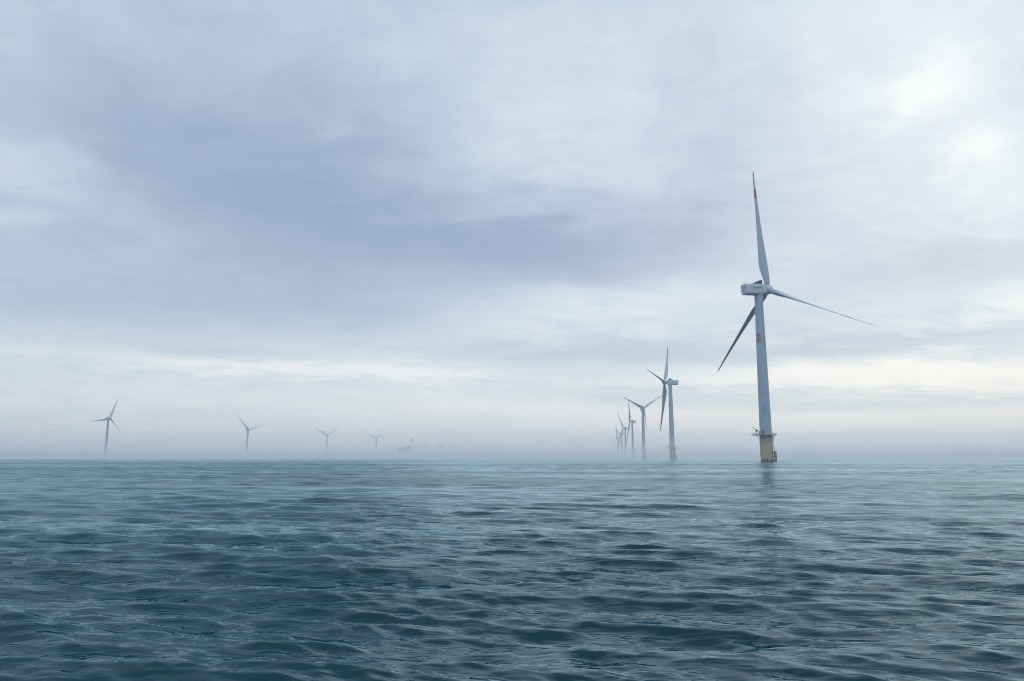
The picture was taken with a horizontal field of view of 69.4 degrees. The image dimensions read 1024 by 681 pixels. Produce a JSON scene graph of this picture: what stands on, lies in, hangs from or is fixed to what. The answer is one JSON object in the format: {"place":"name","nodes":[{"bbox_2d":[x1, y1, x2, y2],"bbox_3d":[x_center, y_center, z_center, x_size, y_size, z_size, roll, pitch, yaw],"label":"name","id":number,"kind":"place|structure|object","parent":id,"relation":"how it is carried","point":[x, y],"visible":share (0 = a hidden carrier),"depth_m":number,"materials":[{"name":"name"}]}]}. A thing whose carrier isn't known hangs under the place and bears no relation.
{"place":"outdoors","nodes":[
{"label":"outdoors","id":0,"kind":"place"},
{"bbox_2d":[0,458,1023,680],"bbox_3d":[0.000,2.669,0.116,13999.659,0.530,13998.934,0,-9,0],"label":"sea","id":1,"kind":"structure","parent":0,"point":[501,569],"depth_m":17.46,"materials":[{"name":"liquid"}]},
{"bbox_2d":[96,399,120,458],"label":"wind turbine","id":2,"kind":"object","parent":1,"relation":"in","point":[106,438],"visible":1,"depth_m":2090.56,"materials":[{"name":"paint"}]},
{"bbox_2d":[239,418,262,457],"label":"wind turbine","id":3,"kind":"object","parent":1,"relation":"in","point":[247,430],"visible":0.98,"depth_m":2931.30,"materials":[{"name":"paint"}]},
{"bbox_2d":[315,427,339,457],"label":"wind turbine","id":4,"kind":"object","parent":1,"relation":"in","point":[326,440],"visible":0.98,"depth_m":3625.41,"materials":[{"name":"paint"}]},
{"bbox_2d":[369,434,383,457],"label":"wind turbine","id":5,"kind":"object","parent":1,"relation":"in","point":[375,454],"visible":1,"depth_m":4272.01,"materials":[{"name":"paint"}]},
{"bbox_2d":[398,438,412,457],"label":"offshore platform","id":6,"kind":"structure","parent":1,"relation":"in","point":[404,449],"depth_m":4269.36,"materials":[{"name":"metal"}]},
{"bbox_2d":[614,428,619,457],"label":"wind turbine","id":7,"kind":"object","parent":1,"relation":"in","point":[618,437],"visible":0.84,"depth_m":4007.25,"materials":[{"name":"paint"}]},
{"bbox_2d":[616,424,624,457],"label":"wind turbine","id":8,"kind":"object","parent":1,"relation":"in","point":[621,444],"visible":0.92,"depth_m":3414.42,"materials":[{"name":"paint"}]},
{"bbox_2d":[617,412,627,457],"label":"wind turbine","id":9,"kind":"object","parent":1,"relation":"in","point":[625,428],"visible":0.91,"depth_m":2782.52,"materials":[{"name":"paint"}]},
{"bbox_2d":[626,400,635,458],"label":"wind turbine","id":10,"kind":"object","parent":1,"relation":"in","point":[632,452],"visible":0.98,"depth_m":2248.67,"materials":[{"name":"paint"}]},
{"bbox_2d":[624,396,660,458],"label":"wind turbine","id":11,"kind":"object","parent":1,"relation":"in","point":[643,451],"visible":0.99,"depth_m":1652.36,"materials":[{"name":"paint"}]},
{"bbox_2d":[648,346,678,459],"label":"wind turbine","id":12,"kind":"object","parent":1,"relation":"in","point":[669,382],"visible":1,"depth_m":1080.97,"materials":[{"name":"paint"}]},
{"bbox_2d":[718,172,871,461],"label":"wind turbine","id":13,"kind":"object","parent":1,"relation":"in","point":[759,291],"visible":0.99,"depth_m":479.61,"materials":[{"name":"white paint"}]},
{"bbox_2d":[0,0,1023,457],"label":"sky","id":14,"kind":"structure","parent":0,"point":[482,227],"materials":[{"name":"grey"}]}
]}

